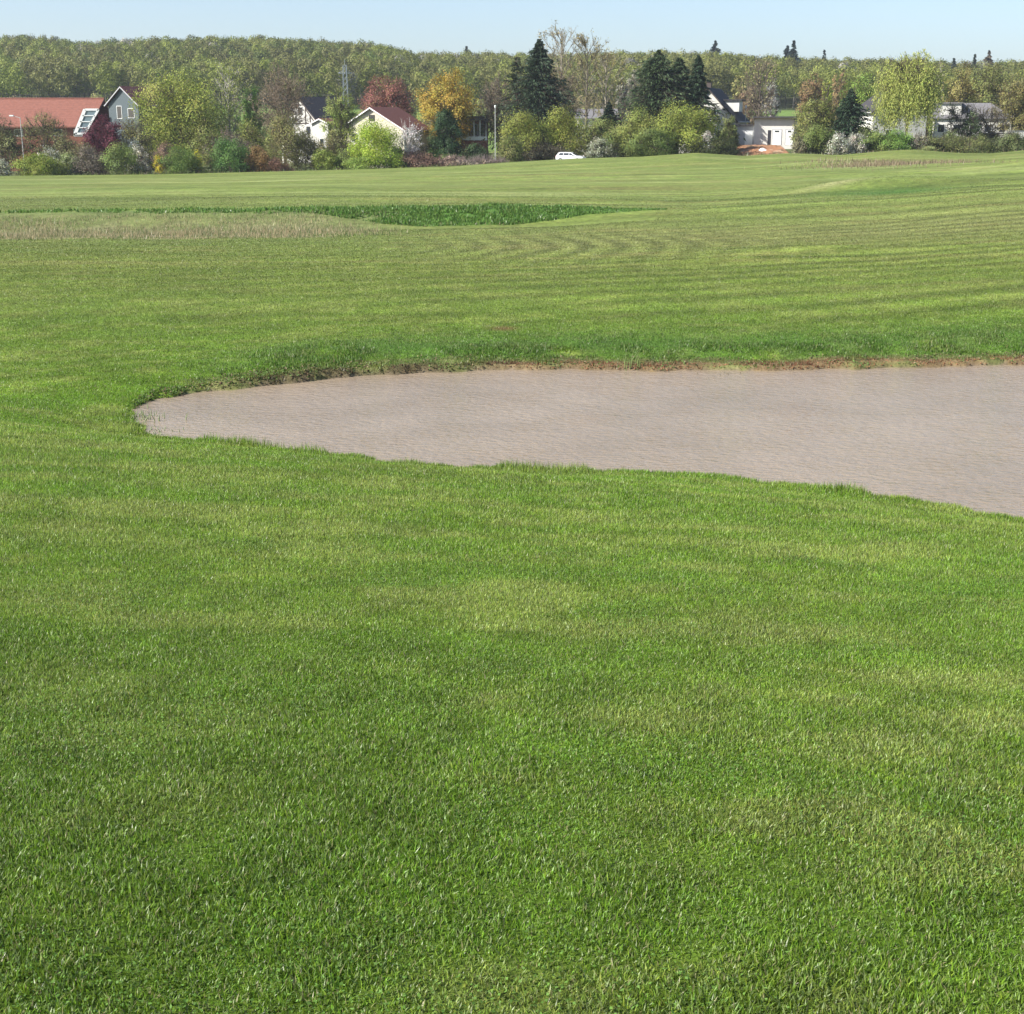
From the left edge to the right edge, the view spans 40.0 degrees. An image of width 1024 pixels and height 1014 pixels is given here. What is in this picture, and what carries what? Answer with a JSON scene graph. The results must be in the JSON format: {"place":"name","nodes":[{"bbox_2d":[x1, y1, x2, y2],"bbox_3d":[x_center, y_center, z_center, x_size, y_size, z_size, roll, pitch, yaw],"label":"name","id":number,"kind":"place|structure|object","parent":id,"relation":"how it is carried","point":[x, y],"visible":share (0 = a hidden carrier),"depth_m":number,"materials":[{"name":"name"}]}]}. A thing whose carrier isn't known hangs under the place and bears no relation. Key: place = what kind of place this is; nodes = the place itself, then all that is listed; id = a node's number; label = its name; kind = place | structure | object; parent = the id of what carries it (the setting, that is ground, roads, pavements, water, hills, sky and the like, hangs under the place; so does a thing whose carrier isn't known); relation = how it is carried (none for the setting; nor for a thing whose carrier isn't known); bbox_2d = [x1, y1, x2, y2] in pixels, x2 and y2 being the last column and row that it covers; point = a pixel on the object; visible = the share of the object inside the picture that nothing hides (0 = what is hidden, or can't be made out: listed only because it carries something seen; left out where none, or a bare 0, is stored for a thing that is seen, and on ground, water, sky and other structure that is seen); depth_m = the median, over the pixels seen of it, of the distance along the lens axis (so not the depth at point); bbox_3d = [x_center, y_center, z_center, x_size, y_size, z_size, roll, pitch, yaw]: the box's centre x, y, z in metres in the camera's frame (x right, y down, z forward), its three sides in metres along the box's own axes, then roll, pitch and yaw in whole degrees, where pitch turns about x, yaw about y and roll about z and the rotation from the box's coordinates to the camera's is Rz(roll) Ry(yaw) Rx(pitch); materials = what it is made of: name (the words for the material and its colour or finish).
{"place":"outdoors","nodes":[
{"label":"outdoors","id":0,"kind":"place"},
{"bbox_2d":[0,210,408,240],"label":"dry grass","id":1,"kind":"structure","parent":0,"point":[173,232],"depth_m":63.58,"materials":[{"name":"plant"}]},
{"bbox_2d":[0,81,1023,1013],"bbox_3d":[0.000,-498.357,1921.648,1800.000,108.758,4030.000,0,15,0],"label":"ground","id":2,"kind":"structure","parent":0,"point":[676,177],"depth_m":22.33,"materials":[{"name":"green plant"}]},
{"bbox_2d":[0,123,37,175],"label":"shrub","id":3,"kind":"object","parent":2,"relation":"on","point":[17,151],"visible":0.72,"depth_m":209.98,"materials":[{"name":"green plant"}]},
{"bbox_2d":[9,151,69,175],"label":"shrub","id":4,"kind":"object","parent":2,"relation":"on","point":[36,162],"visible":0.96,"depth_m":202.49,"materials":[{"name":"green plant"}]},
{"bbox_2d":[18,109,68,155],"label":"tree","id":5,"kind":"object","parent":2,"relation":"on","point":[46,137],"visible":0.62,"depth_m":211.02,"materials":[{"name":"brown plant"}]},
{"bbox_2d":[0,98,109,170],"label":"hall","id":6,"kind":"structure","parent":2,"relation":"on","point":[75,114],"depth_m":234.43,"materials":[{"name":"red brick"}]},
{"bbox_2d":[43,128,87,174],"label":"shrub","id":7,"kind":"object","parent":2,"relation":"on","point":[64,146],"visible":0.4,"depth_m":209.27,"materials":[{"name":"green plant"}]},
{"bbox_2d":[56,150,83,174],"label":"shrub","id":8,"kind":"object","parent":2,"relation":"on","point":[65,158],"visible":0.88,"depth_m":206.07,"materials":[{"name":"green plant"}]},
{"bbox_2d":[71,145,111,174],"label":"shrub","id":9,"kind":"object","parent":2,"relation":"on","point":[90,153],"visible":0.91,"depth_m":205.34,"materials":[{"name":"brown plant"}]},
{"bbox_2d":[81,112,127,170],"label":"tree","id":10,"kind":"object","parent":2,"relation":"on","point":[109,136],"visible":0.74,"depth_m":210.94,"materials":[{"name":"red plant"}]},
{"bbox_2d":[95,139,149,174],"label":"shrub","id":11,"kind":"object","parent":2,"relation":"on","point":[118,164],"visible":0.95,"depth_m":203.91,"materials":[{"name":"green plant"}]},
{"bbox_2d":[113,116,155,172],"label":"shrub","id":12,"kind":"object","parent":2,"relation":"on","point":[132,133],"visible":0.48,"depth_m":212.45,"materials":[{"name":"green plant"}]},
{"bbox_2d":[104,86,177,170],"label":"house","id":13,"kind":"structure","parent":2,"relation":"on","point":[117,103],"depth_m":229.22,"materials":[{"name":"grey paint"}]},
{"bbox_2d":[153,143,210,173],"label":"shrub","id":14,"kind":"object","parent":2,"relation":"on","point":[184,160],"visible":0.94,"depth_m":202.83,"materials":[{"name":"green plant"}]},
{"bbox_2d":[126,65,238,172],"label":"tree","id":15,"kind":"object","parent":2,"relation":"on","point":[187,107],"visible":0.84,"depth_m":215.07,"materials":[{"name":"green plant"}]},
{"bbox_2d":[185,120,232,172],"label":"shrub","id":16,"kind":"object","parent":2,"relation":"on","point":[201,140],"visible":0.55,"depth_m":209.35,"materials":[{"name":"green plant"}]},
{"bbox_2d":[198,125,253,171],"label":"shrub","id":17,"kind":"object","parent":2,"relation":"on","point":[234,136],"visible":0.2,"depth_m":208.57,"materials":[{"name":"green plant"}]},
{"bbox_2d":[205,58,248,139],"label":"birch tree","id":18,"kind":"object","parent":2,"relation":"on","point":[228,73],"visible":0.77,"depth_m":219.40,"materials":[{"name":"green plant"}]},
{"bbox_2d":[206,134,260,172],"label":"shrub","id":19,"kind":"object","parent":2,"relation":"on","point":[231,149],"visible":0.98,"depth_m":202.93,"materials":[{"name":"green plant"}]},
{"bbox_2d":[235,83,267,149],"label":"tree","id":20,"kind":"object","parent":2,"relation":"on","point":[248,112],"visible":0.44,"depth_m":222.65,"materials":[{"name":"green plant"}]},
{"bbox_2d":[235,116,267,170],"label":"shrub","id":21,"kind":"object","parent":2,"relation":"on","point":[248,134],"visible":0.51,"depth_m":214.06,"materials":[{"name":"green plant"}]},
{"bbox_2d":[241,145,271,171],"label":"shrub","id":22,"kind":"object","parent":2,"relation":"on","point":[259,159],"visible":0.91,"depth_m":203.14,"materials":[{"name":"brown plant"}]},
{"bbox_2d":[251,61,312,164],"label":"bare tree","id":23,"kind":"object","parent":2,"relation":"on","point":[295,97],"visible":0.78,"depth_m":218.14,"materials":[{"name":"brown plant"}]},
{"bbox_2d":[254,108,319,170],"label":"shrub","id":24,"kind":"object","parent":2,"relation":"on","point":[288,140],"visible":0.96,"depth_m":205.86,"materials":[{"name":"green plant"}]},
{"bbox_2d":[289,128,323,170],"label":"shrub","id":25,"kind":"object","parent":2,"relation":"on","point":[311,152],"visible":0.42,"depth_m":209.84,"materials":[{"name":"green plant"}]},
{"bbox_2d":[282,96,351,162],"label":"house","id":26,"kind":"structure","parent":2,"relation":"on","point":[315,108],"depth_m":252.51,"materials":[{"name":"white paint"}]},
{"bbox_2d":[309,118,338,155],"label":"house","id":27,"kind":"structure","parent":2,"relation":"on","point":[317,133],"depth_m":235.86,"materials":[{"name":"white paint"}]},
{"bbox_2d":[306,147,344,169],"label":"shrub","id":28,"kind":"object","parent":2,"relation":"on","point":[326,160],"visible":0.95,"depth_m":204.20,"materials":[{"name":"green plant"}]},
{"bbox_2d":[314,127,348,168],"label":"shrub","id":29,"kind":"object","parent":2,"relation":"on","point":[332,141],"visible":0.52,"depth_m":206.53,"materials":[{"name":"green plant"}]},
{"bbox_2d":[0,201,666,226],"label":"ditch weeds","id":30,"kind":"object","parent":2,"relation":"on","point":[514,210],"visible":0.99,"depth_m":68.62,"materials":[{"name":"green plant"}]},
{"bbox_2d":[319,85,363,169],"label":"tree","id":31,"kind":"object","parent":2,"relation":"on","point":[341,121],"visible":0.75,"depth_m":209.36,"materials":[{"name":"green plant"}]},
{"bbox_2d":[340,154,395,168],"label":"shrub","id":32,"kind":"object","parent":2,"relation":"on","point":[357,164],"visible":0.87,"depth_m":201.59,"materials":[{"name":"green plant"}]},
{"bbox_2d":[344,116,412,168],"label":"shrub","id":33,"kind":"object","parent":2,"relation":"on","point":[371,137],"visible":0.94,"depth_m":201.91,"materials":[{"name":"green plant"}]},
{"bbox_2d":[344,107,430,167],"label":"house","id":34,"kind":"structure","parent":2,"relation":"on","point":[393,115],"depth_m":218.56,"materials":[{"name":"beige paint"}]},
{"bbox_2d":[357,73,420,117],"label":"copper beech","id":35,"kind":"object","parent":2,"relation":"on","point":[382,98],"visible":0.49,"depth_m":234.78,"materials":[{"name":"red plant"}]},
{"bbox_2d":[395,118,423,153],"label":"magnolia tree","id":36,"kind":"object","parent":2,"relation":"on","point":[409,135],"visible":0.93,"depth_m":204.63,"materials":[{"name":"white plant"}]},
{"bbox_2d":[400,148,444,167],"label":"shrub","id":37,"kind":"object","parent":2,"relation":"on","point":[416,159],"visible":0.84,"depth_m":203.20,"materials":[{"name":"brown plant"}]},
{"bbox_2d":[424,106,463,157],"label":"evergreen tree","id":38,"kind":"object","parent":2,"relation":"on","point":[446,127],"visible":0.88,"depth_m":208.75,"materials":[{"name":"green plant"}]},
{"bbox_2d":[413,67,482,151],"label":"maple tree","id":39,"kind":"object","parent":2,"relation":"on","point":[453,98],"visible":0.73,"depth_m":219.51,"materials":[{"name":"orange plant"}]},
{"bbox_2d":[461,116,489,158],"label":"house","id":40,"kind":"structure","parent":2,"relation":"on","point":[477,136],"depth_m":224.64,"materials":[{"name":"grey brick"}]},
{"bbox_2d":[452,153,508,165],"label":"shrub","id":41,"kind":"object","parent":2,"relation":"on","point":[479,160],"visible":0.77,"depth_m":201.13,"materials":[{"name":"brown plant"}]},
{"bbox_2d":[473,69,519,157],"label":"bare tree","id":42,"kind":"object","parent":2,"relation":"on","point":[488,102],"visible":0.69,"depth_m":222.49,"materials":[{"name":"brown plant"}]},
{"bbox_2d":[470,57,526,160],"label":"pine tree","id":43,"kind":"object","parent":2,"relation":"on","point":[517,61],"visible":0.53,"depth_m":218.18,"materials":[{"name":"green plant"}]},
{"bbox_2d":[493,131,526,162],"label":"shrub","id":44,"kind":"object","parent":2,"relation":"on","point":[513,144],"visible":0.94,"depth_m":204.65,"materials":[{"name":"green plant"}]},
{"bbox_2d":[0,580,1023,1013],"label":"lawn grass","id":45,"kind":"structure","parent":2,"relation":"on","point":[996,774],"depth_m":4.21,"materials":[{"name":"green plant"}]},
{"bbox_2d":[0,33,1023,110],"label":"woodland","id":46,"kind":"object","parent":2,"relation":"on","point":[69,68],"visible":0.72,"depth_m":461.37,"materials":[{"name":"green plant"}]},
{"bbox_2d":[7,91,1023,156],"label":"scrub","id":47,"kind":"object","parent":2,"relation":"on","point":[264,127],"visible":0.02,"depth_m":340.97,"materials":[{"name":"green plant"}]},
{"bbox_2d":[497,106,551,161],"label":"hedge","id":48,"kind":"object","parent":2,"relation":"on","point":[528,126],"visible":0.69,"depth_m":210.05,"materials":[{"name":"green plant"}]},
{"bbox_2d":[486,39,588,149],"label":"spruce tree","id":49,"kind":"object","parent":2,"relation":"on","point":[541,91],"visible":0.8,"depth_m":215.25,"materials":[{"name":"green plant"}]},
{"bbox_2d":[497,136,578,160],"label":"hedge","id":50,"kind":"object","parent":2,"relation":"on","point":[534,153],"visible":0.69,"depth_m":209.94,"materials":[{"name":"green plant"}]},
{"bbox_2d":[538,19,580,147],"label":"poplar tree","id":51,"kind":"object","parent":2,"relation":"on","point":[561,45],"visible":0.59,"depth_m":239.71,"materials":[{"name":"beige plant"}]},
{"bbox_2d":[544,68,581,144],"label":"bare tree","id":52,"kind":"object","parent":2,"relation":"on","point":[570,80],"visible":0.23,"depth_m":226.37,"materials":[{"name":"green plant"}]},
{"bbox_2d":[536,101,592,157],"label":"hedge","id":53,"kind":"object","parent":2,"relation":"on","point":[562,122],"visible":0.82,"depth_m":211.39,"materials":[{"name":"green plant"}]},
{"bbox_2d":[133,357,1022,406],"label":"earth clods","id":54,"kind":"object","parent":2,"relation":"on","point":[595,367],"visible":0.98,"depth_m":22.18,"materials":[{"name":"brown soil"}]},
{"bbox_2d":[133,350,1023,405],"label":"bank weeds","id":55,"kind":"object","parent":2,"relation":"on","point":[285,367],"visible":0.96,"depth_m":22.16,"materials":[{"name":"green plant"}]},
{"bbox_2d":[562,28,616,148],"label":"poplar tree","id":56,"kind":"object","parent":2,"relation":"on","point":[583,42],"visible":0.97,"depth_m":238.51,"materials":[{"name":"beige plant"}]},
{"bbox_2d":[574,115,628,157],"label":"hedge","id":57,"kind":"object","parent":2,"relation":"on","point":[599,123],"visible":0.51,"depth_m":211.09,"materials":[{"name":"green plant"}]},
{"bbox_2d":[583,136,620,157],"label":"shrub","id":58,"kind":"object","parent":2,"relation":"on","point":[598,146],"visible":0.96,"depth_m":208.69,"materials":[{"name":"white plant"}]},
{"bbox_2d":[583,48,629,119],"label":"poplar tree","id":59,"kind":"object","parent":2,"relation":"on","point":[606,70],"visible":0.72,"depth_m":246.73,"materials":[{"name":"brown plant"}]},
{"bbox_2d":[598,123,639,157],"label":"hedge","id":60,"kind":"object","parent":2,"relation":"on","point":[614,132],"visible":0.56,"depth_m":208.62,"materials":[{"name":"green plant"}]},
{"bbox_2d":[616,99,668,156],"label":"hedge","id":61,"kind":"object","parent":2,"relation":"on","point":[637,119],"visible":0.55,"depth_m":206.47,"materials":[{"name":"green plant"}]},
{"bbox_2d":[618,126,684,156],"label":"hedge","id":62,"kind":"object","parent":2,"relation":"on","point":[655,136],"visible":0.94,"depth_m":203.25,"materials":[{"name":"green plant"}]},
{"bbox_2d":[568,49,745,157],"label":"spruce tree","id":63,"kind":"object","parent":2,"relation":"on","point":[659,90],"visible":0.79,"depth_m":211.20,"materials":[{"name":"green plant"}]},
{"bbox_2d":[646,98,733,153],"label":"tree","id":64,"kind":"object","parent":2,"relation":"on","point":[685,119],"visible":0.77,"depth_m":203.96,"materials":[{"name":"green plant"}]},
{"bbox_2d":[666,57,718,150],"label":"spruce tree","id":65,"kind":"object","parent":2,"relation":"on","point":[681,68],"visible":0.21,"depth_m":216.30,"materials":[{"name":"green plant"}]},
{"bbox_2d":[668,55,728,137],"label":"spruce tree","id":66,"kind":"object","parent":2,"relation":"on","point":[696,87],"visible":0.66,"depth_m":211.17,"materials":[{"name":"green plant"}]},
{"bbox_2d":[680,134,741,154],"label":"hedge","id":67,"kind":"object","parent":2,"relation":"on","point":[723,149],"visible":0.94,"depth_m":202.30,"materials":[{"name":"green plant"}]},
{"bbox_2d":[679,81,749,152],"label":"house","id":68,"kind":"structure","parent":2,"relation":"on","point":[732,106],"depth_m":223.99,"materials":[{"name":"white paint"}]},
{"bbox_2d":[719,114,740,154],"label":"shrub","id":69,"kind":"object","parent":2,"relation":"on","point":[732,134],"visible":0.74,"depth_m":208.33,"materials":[{"name":"green plant"}]},
{"bbox_2d":[733,124,753,144],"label":"shed","id":70,"kind":"structure","parent":2,"relation":"on","point":[746,131],"depth_m":220.65,"materials":[{"name":"grey paint"}]},
{"bbox_2d":[736,80,764,125],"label":"bare tree","id":71,"kind":"object","parent":2,"relation":"on","point":[747,110],"visible":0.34,"depth_m":283.88,"materials":[{"name":"brown plant"}]},
{"bbox_2d":[730,144,787,155],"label":"earth bank","id":72,"kind":"structure","parent":2,"relation":"on","point":[755,148],"depth_m":209.80,"materials":[{"name":"brown soil"}]},
{"bbox_2d":[753,116,798,148],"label":"garage","id":73,"kind":"structure","parent":72,"relation":"on","point":[771,130],"depth_m":215.65,"materials":[{"name":"white paint"}]},
{"bbox_2d":[741,55,780,122],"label":"bare tree","id":74,"kind":"object","parent":2,"relation":"on","point":[756,78],"visible":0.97,"depth_m":239.52,"materials":[{"name":"brown plant"}]},
{"bbox_2d":[792,71,831,126],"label":"bare tree","id":75,"kind":"object","parent":2,"relation":"on","point":[807,92],"visible":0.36,"depth_m":258.45,"materials":[{"name":"brown plant"}]},
{"bbox_2d":[788,94,845,141],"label":"tree","id":76,"kind":"object","parent":2,"relation":"on","point":[817,114],"visible":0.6,"depth_m":211.06,"materials":[{"name":"green plant"}]},
{"bbox_2d":[798,122,839,153],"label":"shrub","id":77,"kind":"object","parent":2,"relation":"on","point":[814,134],"visible":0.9,"depth_m":204.15,"materials":[{"name":"green plant"}]},
{"bbox_2d":[823,131,853,154],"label":"shrub","id":78,"kind":"object","parent":2,"relation":"on","point":[843,145],"visible":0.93,"depth_m":203.28,"materials":[{"name":"white plant"}]},
{"bbox_2d":[816,88,878,154],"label":"spruce tree","id":79,"kind":"object","parent":2,"relation":"on","point":[850,113],"visible":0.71,"depth_m":209.08,"materials":[{"name":"green plant"}]},
{"bbox_2d":[836,70,878,106],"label":"tree","id":80,"kind":"object","parent":2,"relation":"on","point":[862,96],"visible":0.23,"depth_m":238.71,"materials":[{"name":"green plant"}]},
{"bbox_2d":[857,129,895,151],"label":"hedge","id":81,"kind":"object","parent":2,"relation":"on","point":[873,139],"visible":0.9,"depth_m":203.97,"materials":[{"name":"green plant"}]},
{"bbox_2d":[857,90,927,139],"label":"house","id":82,"kind":"structure","parent":2,"relation":"on","point":[868,102],"depth_m":228.11,"materials":[{"name":"white paint"}]},
{"bbox_2d":[876,128,916,150],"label":"hedge","id":83,"kind":"object","parent":2,"relation":"on","point":[902,140],"visible":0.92,"depth_m":202.78,"materials":[{"name":"green plant"}]},
{"bbox_2d":[865,48,951,135],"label":"willow tree","id":84,"kind":"object","parent":2,"relation":"on","point":[913,93],"visible":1,"depth_m":209.27,"materials":[{"name":"green plant"}]},
{"bbox_2d":[940,61,982,102],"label":"tree","id":85,"kind":"object","parent":2,"relation":"on","point":[957,88],"visible":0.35,"depth_m":249.76,"materials":[{"name":"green plant"}]},
{"bbox_2d":[943,99,980,135],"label":"tree","id":86,"kind":"object","parent":2,"relation":"on","point":[952,111],"visible":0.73,"depth_m":213.71,"materials":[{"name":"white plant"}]},
{"bbox_2d":[930,131,996,153],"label":"hedge","id":87,"kind":"object","parent":2,"relation":"on","point":[956,144],"visible":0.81,"depth_m":203.13,"materials":[{"name":"green plant"}]},
{"bbox_2d":[960,109,981,138],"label":"evergreen tree","id":88,"kind":"object","parent":2,"relation":"on","point":[972,124],"visible":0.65,"depth_m":211.04,"materials":[{"name":"green plant"}]},
{"bbox_2d":[930,102,1014,137],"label":"house","id":89,"kind":"structure","parent":2,"relation":"on","point":[938,132],"depth_m":230.02,"materials":[{"name":"white paint"}]},
{"bbox_2d":[959,61,1023,112],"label":"tree","id":90,"kind":"object","parent":2,"relation":"on","point":[989,90],"visible":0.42,"depth_m":245.78,"materials":[{"name":"green plant"}]},
{"bbox_2d":[969,102,1013,140],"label":"bare tree","id":91,"kind":"object","parent":2,"relation":"on","point":[985,122],"visible":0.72,"depth_m":215.68,"materials":[{"name":"grey plant"}]},
{"bbox_2d":[988,71,1023,129],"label":"tree","id":92,"kind":"object","parent":2,"relation":"on","point":[1014,97],"visible":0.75,"depth_m":226.31,"materials":[{"name":"green plant"}]},
{"bbox_2d":[993,130,1023,152],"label":"hedge","id":93,"kind":"object","parent":2,"relation":"on","point":[1014,141],"visible":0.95,"depth_m":203.23,"materials":[{"name":"green plant"}]},
{"bbox_2d":[0,251,1023,434],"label":"bank grass","id":94,"kind":"structure","parent":0,"point":[356,352],"depth_m":25.71,"materials":[{"name":"green plant"}]},
{"bbox_2d":[0,176,1023,299],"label":"field grass","id":95,"kind":"structure","parent":0,"point":[195,244],"depth_m":47.99,"materials":[{"name":"green plant"}]},
{"bbox_2d":[0,525,1023,1013],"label":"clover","id":96,"kind":"object","parent":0,"point":[482,785],"visible":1,"depth_m":4.61,"materials":[{"name":"green plant"}]},
{"bbox_2d":[1,148,1022,175],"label":"verge grass","id":97,"kind":"structure","parent":0,"point":[187,172],"depth_m":201.31,"materials":[{"name":"green plant"}]},
{"bbox_2d":[0,0,1023,63],"label":"sky","id":98,"kind":"structure","parent":0,"point":[959,30],"materials":[{"name":"blue"}]},
{"bbox_2d":[131,365,1023,517],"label":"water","id":99,"kind":"structure","parent":0,"point":[952,434],"depth_m":18.38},
{"bbox_2d":[766,156,1017,169],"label":"dry grass","id":100,"kind":"structure","parent":0,"point":[882,162],"depth_m":150.81,"materials":[{"name":"plant"}]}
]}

